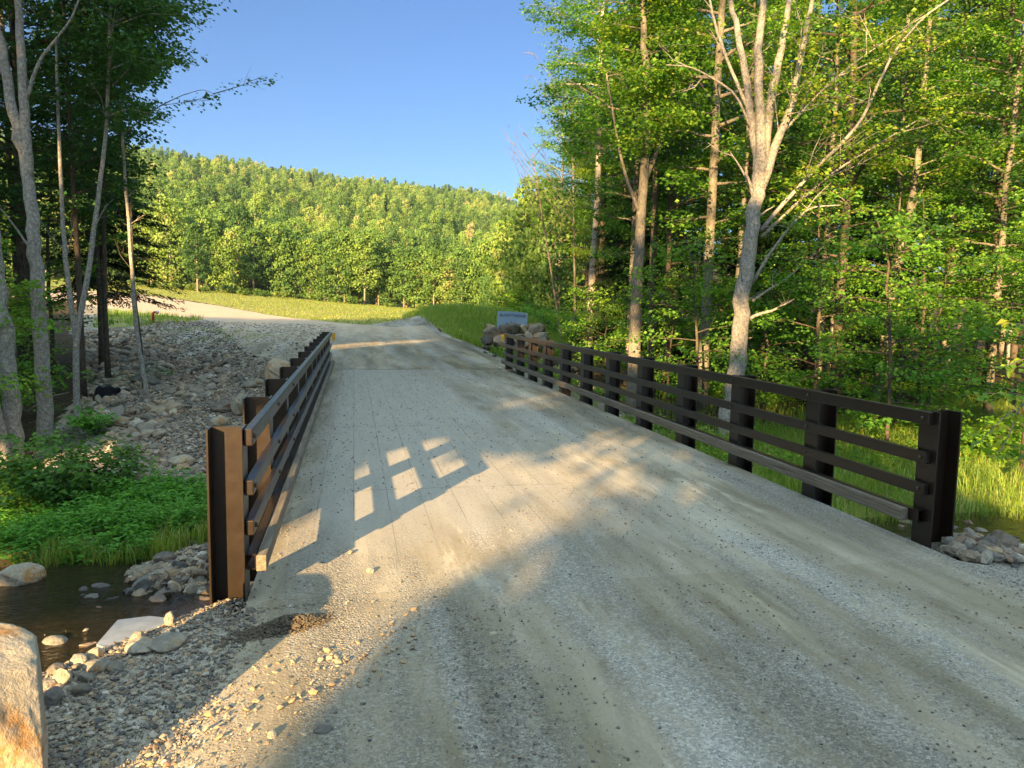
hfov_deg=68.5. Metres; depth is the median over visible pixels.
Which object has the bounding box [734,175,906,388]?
sapling
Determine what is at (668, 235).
leafy tree
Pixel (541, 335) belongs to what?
boulder
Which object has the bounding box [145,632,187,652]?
rock
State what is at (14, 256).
leafy tree
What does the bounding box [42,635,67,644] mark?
rock
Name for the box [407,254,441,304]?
meadow tree
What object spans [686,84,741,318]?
leafy tree
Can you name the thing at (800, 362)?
leafy tree
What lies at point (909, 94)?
leafy tree
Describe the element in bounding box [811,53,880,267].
leafy tree
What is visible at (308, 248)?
meadow tree
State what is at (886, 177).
leafy tree
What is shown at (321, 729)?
rock
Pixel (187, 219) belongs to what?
meadow tree
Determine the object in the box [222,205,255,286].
meadow tree
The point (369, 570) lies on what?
rock
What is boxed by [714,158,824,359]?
spruce tree
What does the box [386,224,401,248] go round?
hill tree
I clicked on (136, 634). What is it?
rock
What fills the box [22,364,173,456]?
undergrowth
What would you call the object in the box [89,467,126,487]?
bush
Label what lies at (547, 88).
leafy tree
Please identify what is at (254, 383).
rock
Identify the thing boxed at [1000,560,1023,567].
gravel
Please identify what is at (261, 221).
hill tree
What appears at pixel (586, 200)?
leafy tree
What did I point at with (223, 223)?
meadow tree
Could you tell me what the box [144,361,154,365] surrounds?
rock
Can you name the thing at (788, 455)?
undergrowth
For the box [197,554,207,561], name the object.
rock
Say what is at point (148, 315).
grass
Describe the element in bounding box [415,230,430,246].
hill tree
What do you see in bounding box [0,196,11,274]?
meadow tree
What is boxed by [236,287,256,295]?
bush
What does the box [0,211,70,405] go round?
sapling
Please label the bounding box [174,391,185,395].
rock
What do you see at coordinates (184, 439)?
gravel
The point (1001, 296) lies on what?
leafy tree
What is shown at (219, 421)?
rock
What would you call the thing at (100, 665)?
rock
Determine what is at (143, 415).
rock
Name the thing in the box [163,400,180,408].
rock
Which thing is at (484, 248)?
meadow tree
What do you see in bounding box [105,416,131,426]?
rock
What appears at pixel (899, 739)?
road
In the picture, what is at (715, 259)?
leafy tree
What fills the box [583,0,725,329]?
leafy tree
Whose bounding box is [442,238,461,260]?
hill tree
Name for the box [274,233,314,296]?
meadow tree
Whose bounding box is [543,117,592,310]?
leafy tree
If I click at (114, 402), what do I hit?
rock
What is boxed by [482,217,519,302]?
meadow tree
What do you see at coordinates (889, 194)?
leafy tree
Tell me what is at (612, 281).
spruce tree
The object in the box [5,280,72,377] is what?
sapling
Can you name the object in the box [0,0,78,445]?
birch tree
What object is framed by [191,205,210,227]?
hill tree
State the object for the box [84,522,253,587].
gravel
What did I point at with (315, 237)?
meadow tree
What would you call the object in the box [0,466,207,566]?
ground cover
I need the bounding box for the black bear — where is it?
[92,384,128,400]
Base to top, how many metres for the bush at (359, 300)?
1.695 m
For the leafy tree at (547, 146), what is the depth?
57.52 m
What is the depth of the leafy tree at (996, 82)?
16.40 m
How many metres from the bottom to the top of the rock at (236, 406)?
0.570 m
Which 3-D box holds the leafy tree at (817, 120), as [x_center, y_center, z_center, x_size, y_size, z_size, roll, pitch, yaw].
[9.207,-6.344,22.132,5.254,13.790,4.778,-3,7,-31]
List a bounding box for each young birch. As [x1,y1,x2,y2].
[14,0,236,429]
[23,2,277,393]
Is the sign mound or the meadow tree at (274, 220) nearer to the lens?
the sign mound
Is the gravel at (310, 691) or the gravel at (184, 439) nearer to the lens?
the gravel at (310, 691)
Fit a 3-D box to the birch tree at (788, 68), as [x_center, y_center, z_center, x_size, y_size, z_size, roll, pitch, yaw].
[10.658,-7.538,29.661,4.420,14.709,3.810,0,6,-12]
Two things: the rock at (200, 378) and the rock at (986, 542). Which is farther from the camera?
the rock at (200, 378)
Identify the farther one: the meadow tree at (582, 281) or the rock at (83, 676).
the meadow tree at (582, 281)
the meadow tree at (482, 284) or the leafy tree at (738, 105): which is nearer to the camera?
the leafy tree at (738, 105)
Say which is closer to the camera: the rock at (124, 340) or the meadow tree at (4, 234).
the rock at (124, 340)
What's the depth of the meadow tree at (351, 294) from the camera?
130.45 m
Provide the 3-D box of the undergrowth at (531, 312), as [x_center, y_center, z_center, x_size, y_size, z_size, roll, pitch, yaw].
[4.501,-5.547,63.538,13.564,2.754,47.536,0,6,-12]
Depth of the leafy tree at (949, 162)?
35.61 m
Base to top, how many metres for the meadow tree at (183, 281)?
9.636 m
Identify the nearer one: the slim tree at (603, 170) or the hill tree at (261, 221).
the slim tree at (603, 170)
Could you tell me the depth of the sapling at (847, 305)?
19.67 m
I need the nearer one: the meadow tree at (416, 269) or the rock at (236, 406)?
the rock at (236, 406)
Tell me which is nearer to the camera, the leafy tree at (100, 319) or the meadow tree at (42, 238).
the leafy tree at (100, 319)
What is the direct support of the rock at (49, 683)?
on the gravel at (151, 734)
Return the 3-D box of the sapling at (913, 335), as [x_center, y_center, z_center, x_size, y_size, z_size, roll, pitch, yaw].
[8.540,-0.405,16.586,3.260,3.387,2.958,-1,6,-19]
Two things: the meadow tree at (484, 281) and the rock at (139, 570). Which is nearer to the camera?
the rock at (139, 570)
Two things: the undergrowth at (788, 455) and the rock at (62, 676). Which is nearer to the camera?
the rock at (62, 676)
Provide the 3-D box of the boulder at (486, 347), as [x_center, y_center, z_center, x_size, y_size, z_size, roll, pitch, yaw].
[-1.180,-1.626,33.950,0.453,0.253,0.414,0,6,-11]
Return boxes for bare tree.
[501,124,579,340]
[517,51,609,343]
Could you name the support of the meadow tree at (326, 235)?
on the ground at (64, 401)
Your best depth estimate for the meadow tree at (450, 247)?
130.38 m
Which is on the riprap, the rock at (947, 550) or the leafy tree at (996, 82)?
the rock at (947, 550)
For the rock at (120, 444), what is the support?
on the ground at (64, 401)
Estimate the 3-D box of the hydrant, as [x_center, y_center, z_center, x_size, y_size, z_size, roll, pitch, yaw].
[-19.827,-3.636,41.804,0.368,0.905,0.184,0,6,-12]
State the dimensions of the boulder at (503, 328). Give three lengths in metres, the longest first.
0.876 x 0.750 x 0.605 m
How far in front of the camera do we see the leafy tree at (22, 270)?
19.87 m
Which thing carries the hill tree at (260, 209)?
on the ground at (64, 401)
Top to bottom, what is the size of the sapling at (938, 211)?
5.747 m
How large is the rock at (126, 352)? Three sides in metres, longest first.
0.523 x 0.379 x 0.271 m
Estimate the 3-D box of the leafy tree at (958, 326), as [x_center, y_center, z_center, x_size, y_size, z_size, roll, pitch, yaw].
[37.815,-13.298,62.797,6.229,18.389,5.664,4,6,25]
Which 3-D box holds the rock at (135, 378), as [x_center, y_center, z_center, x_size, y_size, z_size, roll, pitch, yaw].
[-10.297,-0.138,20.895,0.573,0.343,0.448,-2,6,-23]
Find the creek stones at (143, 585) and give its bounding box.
[44,561,209,645]
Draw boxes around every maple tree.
[658,0,985,437]
[733,94,749,277]
[822,0,1023,401]
[888,57,1023,389]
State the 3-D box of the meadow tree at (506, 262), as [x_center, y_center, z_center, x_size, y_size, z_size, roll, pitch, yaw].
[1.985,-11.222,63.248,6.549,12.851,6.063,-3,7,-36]
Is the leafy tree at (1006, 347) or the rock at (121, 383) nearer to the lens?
the rock at (121, 383)
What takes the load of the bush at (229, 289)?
on the ground at (64, 401)
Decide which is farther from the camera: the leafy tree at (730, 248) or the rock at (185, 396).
the leafy tree at (730, 248)
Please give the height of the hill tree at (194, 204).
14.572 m
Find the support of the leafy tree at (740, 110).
on the ground at (64, 401)
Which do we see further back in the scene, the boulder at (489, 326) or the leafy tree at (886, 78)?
the boulder at (489, 326)
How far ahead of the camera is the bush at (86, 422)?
15.06 m
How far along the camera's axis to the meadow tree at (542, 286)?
58.09 m
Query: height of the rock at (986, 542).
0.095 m
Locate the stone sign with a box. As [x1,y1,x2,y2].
[497,311,527,327]
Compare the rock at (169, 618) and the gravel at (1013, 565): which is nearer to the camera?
the rock at (169, 618)
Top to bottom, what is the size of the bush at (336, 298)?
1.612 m
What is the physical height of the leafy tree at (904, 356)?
20.960 m
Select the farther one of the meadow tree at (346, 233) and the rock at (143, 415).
the meadow tree at (346, 233)
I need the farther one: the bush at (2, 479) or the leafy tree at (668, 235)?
the leafy tree at (668, 235)
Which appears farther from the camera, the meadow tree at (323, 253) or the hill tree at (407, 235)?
the hill tree at (407, 235)
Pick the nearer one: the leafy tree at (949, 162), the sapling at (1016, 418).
the sapling at (1016, 418)
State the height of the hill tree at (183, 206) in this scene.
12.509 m
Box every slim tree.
[556,77,608,281]
[560,92,618,270]
[585,86,668,364]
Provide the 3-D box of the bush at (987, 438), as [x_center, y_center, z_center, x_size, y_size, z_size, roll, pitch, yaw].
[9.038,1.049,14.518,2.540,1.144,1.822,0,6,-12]
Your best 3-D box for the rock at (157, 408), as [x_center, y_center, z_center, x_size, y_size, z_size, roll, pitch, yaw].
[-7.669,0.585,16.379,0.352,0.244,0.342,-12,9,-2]
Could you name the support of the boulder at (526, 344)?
on the ground at (64, 401)
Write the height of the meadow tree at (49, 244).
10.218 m
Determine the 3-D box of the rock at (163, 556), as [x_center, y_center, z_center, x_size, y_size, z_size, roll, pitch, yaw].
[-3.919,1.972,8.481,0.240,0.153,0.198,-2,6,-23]
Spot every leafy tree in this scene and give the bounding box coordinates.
[0,0,111,382]
[0,0,156,385]
[0,0,168,398]
[0,1,59,284]
[0,2,111,267]
[0,3,81,254]
[0,6,87,297]
[0,7,55,239]
[24,0,169,364]
[24,0,172,377]
[515,0,700,346]
[520,76,592,310]
[531,0,656,343]
[538,0,727,384]
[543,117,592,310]
[545,41,624,341]
[547,75,626,332]
[566,61,628,304]
[575,57,629,293]
[576,0,750,398]
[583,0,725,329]
[584,0,791,373]
[585,0,843,410]
[588,0,763,396]
[615,7,743,356]
[656,13,739,356]
[658,97,705,291]
[674,0,790,367]
[684,0,830,255]
[685,132,733,321]
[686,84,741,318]
[686,140,721,320]
[689,101,739,261]
[692,47,763,339]
[693,0,848,371]
[701,1,834,362]
[719,0,984,414]
[723,0,901,370]
[726,0,831,358]
[735,0,916,387]
[766,0,943,375]
[785,18,875,359]
[787,14,900,366]
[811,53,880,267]
[819,1,979,353]
[824,0,978,366]
[825,51,950,339]
[826,0,1016,393]
[844,5,990,358]
[862,0,1023,390]
[879,2,1017,369]
[891,6,1020,362]
[891,81,949,350]
[898,0,1023,368]
[903,0,1023,391]
[903,0,1023,415]
[922,8,1022,354]
[923,122,979,338]
[931,1,1023,318]
[943,123,988,329]
[968,6,1023,315]
[971,15,1018,349]
[972,34,1023,357]
[972,46,1023,368]
[976,0,1023,376]
[992,0,1023,185]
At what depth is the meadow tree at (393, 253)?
131.19 m
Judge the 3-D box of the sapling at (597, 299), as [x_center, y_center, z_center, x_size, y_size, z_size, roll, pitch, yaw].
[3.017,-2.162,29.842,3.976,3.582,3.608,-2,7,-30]
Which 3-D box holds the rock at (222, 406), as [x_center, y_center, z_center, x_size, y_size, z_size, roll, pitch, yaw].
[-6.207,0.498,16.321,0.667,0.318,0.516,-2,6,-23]
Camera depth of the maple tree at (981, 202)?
24.41 m
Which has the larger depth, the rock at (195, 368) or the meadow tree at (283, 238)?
the meadow tree at (283, 238)
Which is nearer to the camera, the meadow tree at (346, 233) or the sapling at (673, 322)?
the sapling at (673, 322)
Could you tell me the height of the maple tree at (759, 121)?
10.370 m
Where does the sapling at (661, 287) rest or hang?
on the ground at (64, 401)
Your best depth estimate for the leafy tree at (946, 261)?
54.94 m
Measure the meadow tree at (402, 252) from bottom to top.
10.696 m
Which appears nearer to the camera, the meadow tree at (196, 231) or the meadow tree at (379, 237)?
the meadow tree at (196, 231)
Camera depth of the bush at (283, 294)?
118.25 m
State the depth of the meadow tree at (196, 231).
109.80 m
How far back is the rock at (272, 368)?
18.75 m
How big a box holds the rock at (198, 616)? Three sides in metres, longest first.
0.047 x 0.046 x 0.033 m
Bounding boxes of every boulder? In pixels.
[0,622,47,767]
[481,336,492,345]
[481,345,489,350]
[483,327,500,337]
[485,324,496,328]
[493,335,514,348]
[498,324,511,333]
[508,324,520,333]
[514,334,527,349]
[520,324,527,333]
[524,330,533,336]
[528,323,545,334]
[533,332,546,351]
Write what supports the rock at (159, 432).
on the ground at (64, 401)
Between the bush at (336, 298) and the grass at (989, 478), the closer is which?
the grass at (989, 478)
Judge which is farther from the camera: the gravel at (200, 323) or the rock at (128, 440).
the gravel at (200, 323)
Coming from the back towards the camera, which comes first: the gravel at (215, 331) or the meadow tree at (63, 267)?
the meadow tree at (63, 267)
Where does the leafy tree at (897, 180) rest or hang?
on the ground at (64, 401)
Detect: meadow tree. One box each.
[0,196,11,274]
[1,208,58,268]
[40,214,61,272]
[49,190,85,276]
[54,227,82,277]
[69,217,94,275]
[87,233,120,277]
[106,212,137,280]
[115,204,148,266]
[133,205,174,283]
[137,228,171,285]
[140,193,195,283]
[165,231,194,285]
[174,217,194,284]
[179,221,213,291]
[185,223,217,283]
[186,211,223,283]
[204,235,237,291]
[207,213,243,287]
[216,225,256,289]
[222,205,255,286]
[232,227,271,294]
[243,244,269,290]
[248,222,291,295]
[257,217,282,279]
[262,222,299,295]
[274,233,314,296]
[277,231,299,297]
[296,237,324,299]
[302,233,327,288]
[307,242,342,300]
[309,228,334,299]
[318,234,355,301]
[325,228,359,301]
[325,235,354,300]
[343,230,382,303]
[346,238,370,297]
[352,245,376,303]
[360,231,389,304]
[363,242,394,305]
[375,255,401,304]
[378,245,402,302]
[387,246,421,306]
[391,258,414,307]
[392,245,437,308]
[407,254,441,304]
[413,245,428,304]
[419,248,447,303]
[427,237,446,298]
[434,259,466,303]
[436,243,467,303]
[438,247,479,303]
[460,239,489,304]
[462,236,492,306]
[474,232,501,296]
[479,266,500,304]
[480,242,501,301]
[480,256,512,306]
[481,271,499,305]
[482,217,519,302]
[498,172,566,304]
[499,250,529,304]
[505,194,568,307]
[521,188,590,314]
[538,199,607,319]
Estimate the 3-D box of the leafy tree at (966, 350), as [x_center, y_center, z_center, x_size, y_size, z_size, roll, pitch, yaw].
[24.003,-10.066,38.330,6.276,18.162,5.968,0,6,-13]
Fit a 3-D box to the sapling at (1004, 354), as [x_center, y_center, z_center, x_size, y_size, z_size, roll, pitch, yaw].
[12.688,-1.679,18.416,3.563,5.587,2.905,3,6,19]
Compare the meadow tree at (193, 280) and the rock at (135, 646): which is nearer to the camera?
the rock at (135, 646)
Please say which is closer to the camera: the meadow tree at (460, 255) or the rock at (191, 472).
the rock at (191, 472)
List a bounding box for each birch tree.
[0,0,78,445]
[0,231,24,462]
[0,406,10,468]
[537,0,742,406]
[720,34,831,373]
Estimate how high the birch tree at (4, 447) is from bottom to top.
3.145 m
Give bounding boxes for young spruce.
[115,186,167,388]
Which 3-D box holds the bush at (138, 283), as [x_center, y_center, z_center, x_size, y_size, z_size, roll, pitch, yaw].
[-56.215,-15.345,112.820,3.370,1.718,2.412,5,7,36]
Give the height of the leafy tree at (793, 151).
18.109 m
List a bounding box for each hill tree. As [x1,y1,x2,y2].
[173,201,192,225]
[181,198,194,213]
[187,197,202,213]
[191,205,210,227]
[206,208,217,226]
[207,201,221,213]
[213,204,231,227]
[248,199,268,226]
[254,219,266,229]
[269,204,287,226]
[270,211,292,227]
[283,217,307,239]
[296,232,308,296]
[318,224,334,234]
[332,222,352,241]
[353,229,378,241]
[367,292,381,303]
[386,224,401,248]
[398,229,415,248]
[406,236,418,247]
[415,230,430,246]
[436,232,451,254]
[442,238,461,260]
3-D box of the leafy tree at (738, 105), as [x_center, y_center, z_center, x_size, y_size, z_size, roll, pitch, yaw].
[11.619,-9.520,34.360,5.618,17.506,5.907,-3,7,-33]
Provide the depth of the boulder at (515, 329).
35.51 m
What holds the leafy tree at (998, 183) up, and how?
on the ground at (64, 401)
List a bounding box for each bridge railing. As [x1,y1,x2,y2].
[205,332,334,617]
[501,333,962,548]
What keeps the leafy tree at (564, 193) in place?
on the ground at (64, 401)
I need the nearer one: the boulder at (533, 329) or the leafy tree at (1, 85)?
the leafy tree at (1, 85)
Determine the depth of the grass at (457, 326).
44.00 m
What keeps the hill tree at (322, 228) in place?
on the ground at (64, 401)
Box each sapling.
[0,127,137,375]
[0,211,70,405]
[0,302,90,410]
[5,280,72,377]
[539,285,621,368]
[560,303,645,381]
[591,281,699,383]
[595,229,717,349]
[609,228,774,423]
[615,265,733,401]
[656,273,778,373]
[677,271,804,393]
[684,262,867,409]
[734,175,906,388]
[771,209,1000,441]
[786,256,905,409]
[806,291,984,433]
[843,191,1008,409]
[850,235,1023,403]
[916,184,1023,474]
[924,246,1023,430]
[950,201,1023,414]
[960,318,1023,474]
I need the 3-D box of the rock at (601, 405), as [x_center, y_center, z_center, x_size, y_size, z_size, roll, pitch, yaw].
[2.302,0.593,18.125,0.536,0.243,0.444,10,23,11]
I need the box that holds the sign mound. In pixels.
[491,323,523,352]
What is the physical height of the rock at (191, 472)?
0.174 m
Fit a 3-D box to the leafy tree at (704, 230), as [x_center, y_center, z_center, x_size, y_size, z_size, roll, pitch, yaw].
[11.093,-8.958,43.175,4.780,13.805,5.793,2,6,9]
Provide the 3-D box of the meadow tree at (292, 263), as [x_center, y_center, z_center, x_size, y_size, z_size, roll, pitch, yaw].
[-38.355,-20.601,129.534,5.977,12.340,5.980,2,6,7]
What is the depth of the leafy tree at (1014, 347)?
31.90 m
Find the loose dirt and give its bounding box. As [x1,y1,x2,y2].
[196,611,343,651]
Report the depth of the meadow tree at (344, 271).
125.33 m
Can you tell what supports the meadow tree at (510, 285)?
on the ground at (64, 401)
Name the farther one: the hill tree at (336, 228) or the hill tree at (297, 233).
the hill tree at (336, 228)
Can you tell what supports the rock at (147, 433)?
on the ground at (64, 401)
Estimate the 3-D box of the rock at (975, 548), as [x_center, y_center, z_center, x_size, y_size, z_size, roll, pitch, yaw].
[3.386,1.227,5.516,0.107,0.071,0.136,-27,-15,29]
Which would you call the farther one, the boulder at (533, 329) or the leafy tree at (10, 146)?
the boulder at (533, 329)
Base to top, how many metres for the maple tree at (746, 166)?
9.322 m
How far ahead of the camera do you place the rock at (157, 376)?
21.27 m
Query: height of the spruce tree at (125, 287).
10.339 m
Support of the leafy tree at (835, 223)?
on the ground at (64, 401)
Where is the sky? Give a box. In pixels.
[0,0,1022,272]
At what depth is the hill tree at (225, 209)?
151.52 m
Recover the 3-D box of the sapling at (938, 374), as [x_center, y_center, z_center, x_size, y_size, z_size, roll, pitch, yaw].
[7.319,-0.872,14.115,3.706,4.901,4.094,0,6,-13]
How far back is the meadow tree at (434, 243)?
133.27 m
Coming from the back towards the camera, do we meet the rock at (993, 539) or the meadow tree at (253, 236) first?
the meadow tree at (253, 236)
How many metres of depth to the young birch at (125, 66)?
15.61 m
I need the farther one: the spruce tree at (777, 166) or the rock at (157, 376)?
the spruce tree at (777, 166)
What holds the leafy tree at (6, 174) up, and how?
on the ground at (64, 401)
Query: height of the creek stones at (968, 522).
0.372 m
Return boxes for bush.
[0,430,159,518]
[0,453,48,507]
[63,406,119,435]
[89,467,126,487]
[127,276,147,286]
[162,281,178,288]
[176,284,184,288]
[185,284,195,290]
[191,283,207,288]
[195,287,207,291]
[220,284,238,293]
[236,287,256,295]
[252,288,263,295]
[258,291,270,296]
[272,290,290,297]
[292,294,302,298]
[308,293,325,300]
[327,294,343,302]
[344,295,364,303]
[345,296,356,303]
[415,303,425,308]
[491,281,554,311]
[959,415,1023,464]
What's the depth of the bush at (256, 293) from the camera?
118.85 m
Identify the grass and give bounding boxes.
[13,275,414,324]
[24,503,207,568]
[92,308,203,326]
[402,302,577,359]
[553,373,1011,481]
[652,391,1023,526]
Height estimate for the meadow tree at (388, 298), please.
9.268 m
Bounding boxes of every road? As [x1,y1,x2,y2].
[13,291,502,368]
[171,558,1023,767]
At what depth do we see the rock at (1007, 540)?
5.66 m
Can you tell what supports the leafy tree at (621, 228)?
on the ground at (64, 401)
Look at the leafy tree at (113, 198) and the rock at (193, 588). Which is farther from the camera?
the leafy tree at (113, 198)
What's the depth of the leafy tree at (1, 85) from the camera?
20.47 m
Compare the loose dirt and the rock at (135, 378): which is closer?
the loose dirt
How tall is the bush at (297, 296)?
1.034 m
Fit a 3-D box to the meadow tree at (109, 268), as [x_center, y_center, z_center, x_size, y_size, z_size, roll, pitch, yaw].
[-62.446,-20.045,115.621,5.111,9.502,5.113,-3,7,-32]
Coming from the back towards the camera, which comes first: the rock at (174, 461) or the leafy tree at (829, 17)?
the leafy tree at (829, 17)
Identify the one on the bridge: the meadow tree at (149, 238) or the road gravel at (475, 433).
the road gravel at (475, 433)
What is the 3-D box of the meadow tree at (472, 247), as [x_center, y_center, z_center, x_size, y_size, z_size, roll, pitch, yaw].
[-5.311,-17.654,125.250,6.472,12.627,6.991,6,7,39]
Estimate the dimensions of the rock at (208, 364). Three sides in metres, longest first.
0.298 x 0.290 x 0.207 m
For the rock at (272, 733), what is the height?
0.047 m
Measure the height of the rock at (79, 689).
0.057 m
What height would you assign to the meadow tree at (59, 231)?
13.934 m
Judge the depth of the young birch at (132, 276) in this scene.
18.38 m
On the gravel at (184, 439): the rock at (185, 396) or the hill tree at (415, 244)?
the rock at (185, 396)
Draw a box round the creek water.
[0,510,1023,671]
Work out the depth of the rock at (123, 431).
14.78 m
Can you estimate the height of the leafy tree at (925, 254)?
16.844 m
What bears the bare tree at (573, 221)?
on the ground at (64, 401)
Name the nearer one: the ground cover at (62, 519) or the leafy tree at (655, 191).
the ground cover at (62, 519)
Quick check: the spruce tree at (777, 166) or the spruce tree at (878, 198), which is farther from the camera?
the spruce tree at (878, 198)
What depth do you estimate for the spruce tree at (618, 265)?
33.36 m
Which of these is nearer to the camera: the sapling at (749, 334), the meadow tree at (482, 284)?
the sapling at (749, 334)
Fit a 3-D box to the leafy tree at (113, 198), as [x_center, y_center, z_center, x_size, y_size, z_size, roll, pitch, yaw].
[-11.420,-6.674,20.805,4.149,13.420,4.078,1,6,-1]
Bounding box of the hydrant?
[152,310,158,322]
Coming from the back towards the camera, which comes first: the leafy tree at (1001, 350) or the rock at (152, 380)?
the leafy tree at (1001, 350)
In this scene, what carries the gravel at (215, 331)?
on the ground at (64, 401)
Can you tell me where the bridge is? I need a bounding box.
[96,369,955,647]
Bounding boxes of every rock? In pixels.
[0,562,46,585]
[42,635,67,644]
[43,679,57,690]
[43,686,63,708]
[47,662,65,676]
[52,668,72,684]
[66,685,74,692]
[68,653,88,665]
[71,683,92,696]
[72,663,82,669]
[77,671,94,682]
[82,658,110,672]
[85,647,103,659]
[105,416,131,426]
[106,661,123,672]
[109,399,121,406]
[110,355,118,360]
[110,381,125,386]
[116,442,134,453]
[117,438,135,443]
[119,337,128,343]
[119,350,130,355]
[119,428,134,434]
[124,636,152,654]
[127,472,152,486]
[128,631,146,640]
[129,564,152,576]
[130,373,149,382]
[136,422,154,430]
[137,461,151,471]
[139,413,155,418]
[140,429,154,437]
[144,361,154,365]
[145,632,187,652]
[147,376,159,384]
[150,405,166,412]
[151,566,180,575]
[152,429,166,437]
[153,551,175,562]
[155,372,164,378]
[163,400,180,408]
[164,611,174,626]
[168,454,195,466]
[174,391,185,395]
[177,383,186,389]
[180,470,195,477]
[182,394,193,399]
[185,584,199,593]
[189,386,205,393]
[190,366,198,374]
[193,614,202,618]
[195,375,207,382]
[195,393,204,398]
[195,576,204,581]
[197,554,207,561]
[200,362,210,368]
[208,416,228,426]
[209,400,231,412]
[214,369,225,373]
[215,360,227,366]
[230,393,248,415]
[242,378,264,388]
[264,358,289,380]
[267,729,277,738]
[313,724,332,734]
[366,568,373,572]
[597,403,604,410]
[943,548,955,555]
[962,542,972,549]
[972,545,978,550]
[977,540,997,547]
[979,536,998,544]
[989,530,1018,547]
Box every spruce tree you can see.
[15,57,187,311]
[568,109,695,373]
[580,150,689,361]
[586,237,613,334]
[709,172,790,364]
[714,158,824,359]
[715,141,831,380]
[796,170,905,381]
[848,174,921,346]
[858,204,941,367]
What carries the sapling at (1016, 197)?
on the ground at (64, 401)
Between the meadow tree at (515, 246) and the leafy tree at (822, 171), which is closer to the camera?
the leafy tree at (822, 171)
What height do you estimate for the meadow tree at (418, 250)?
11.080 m
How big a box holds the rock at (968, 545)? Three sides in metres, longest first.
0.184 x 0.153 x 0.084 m
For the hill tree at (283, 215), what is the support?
on the ground at (64, 401)
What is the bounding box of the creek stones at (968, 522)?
[899,520,1019,537]
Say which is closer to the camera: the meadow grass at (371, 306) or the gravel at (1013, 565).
the gravel at (1013, 565)
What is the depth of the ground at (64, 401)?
18.50 m
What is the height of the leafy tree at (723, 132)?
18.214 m
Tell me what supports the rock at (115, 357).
on the ground at (64, 401)
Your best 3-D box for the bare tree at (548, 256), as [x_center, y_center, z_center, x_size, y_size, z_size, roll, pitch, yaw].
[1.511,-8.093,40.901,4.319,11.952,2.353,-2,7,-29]
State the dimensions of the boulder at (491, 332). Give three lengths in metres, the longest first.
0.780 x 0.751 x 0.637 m
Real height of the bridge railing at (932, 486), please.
1.480 m
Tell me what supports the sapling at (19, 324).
on the ground at (64, 401)
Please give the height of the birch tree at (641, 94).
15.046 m
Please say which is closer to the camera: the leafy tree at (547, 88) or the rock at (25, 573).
the rock at (25, 573)
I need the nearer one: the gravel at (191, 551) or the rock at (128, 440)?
the gravel at (191, 551)
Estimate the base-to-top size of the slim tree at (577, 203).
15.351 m
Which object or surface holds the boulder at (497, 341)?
on the ground at (64, 401)
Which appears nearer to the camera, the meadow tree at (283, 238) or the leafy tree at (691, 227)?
the leafy tree at (691, 227)
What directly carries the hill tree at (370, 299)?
on the ground at (64, 401)
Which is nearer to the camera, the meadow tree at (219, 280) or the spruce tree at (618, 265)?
the spruce tree at (618, 265)
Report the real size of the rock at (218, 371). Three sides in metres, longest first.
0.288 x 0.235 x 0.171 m
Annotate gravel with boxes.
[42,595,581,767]
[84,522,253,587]
[122,359,289,522]
[129,319,333,385]
[147,326,277,342]
[161,607,417,740]
[253,369,358,606]
[305,369,747,492]
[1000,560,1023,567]
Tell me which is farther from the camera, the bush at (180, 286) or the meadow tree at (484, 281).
the bush at (180, 286)
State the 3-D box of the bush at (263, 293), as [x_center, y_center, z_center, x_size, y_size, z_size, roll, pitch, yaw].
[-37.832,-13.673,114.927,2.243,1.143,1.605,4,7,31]
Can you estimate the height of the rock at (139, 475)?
0.319 m
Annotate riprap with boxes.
[80,328,1023,593]
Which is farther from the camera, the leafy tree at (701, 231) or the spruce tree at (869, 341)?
the leafy tree at (701, 231)
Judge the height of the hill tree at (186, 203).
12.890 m
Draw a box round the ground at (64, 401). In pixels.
[0,261,1023,767]
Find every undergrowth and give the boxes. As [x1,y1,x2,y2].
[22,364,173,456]
[485,301,789,348]
[486,345,1023,474]
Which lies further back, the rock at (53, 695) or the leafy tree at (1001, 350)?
the leafy tree at (1001, 350)
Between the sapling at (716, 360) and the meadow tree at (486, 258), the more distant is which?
the meadow tree at (486, 258)
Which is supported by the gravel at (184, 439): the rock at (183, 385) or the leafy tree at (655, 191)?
the rock at (183, 385)
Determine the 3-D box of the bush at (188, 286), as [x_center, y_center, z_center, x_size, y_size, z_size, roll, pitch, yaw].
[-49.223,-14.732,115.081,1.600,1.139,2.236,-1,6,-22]
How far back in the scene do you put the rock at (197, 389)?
17.68 m
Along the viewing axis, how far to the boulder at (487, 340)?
34.07 m
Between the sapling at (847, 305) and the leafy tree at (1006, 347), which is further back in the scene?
the leafy tree at (1006, 347)

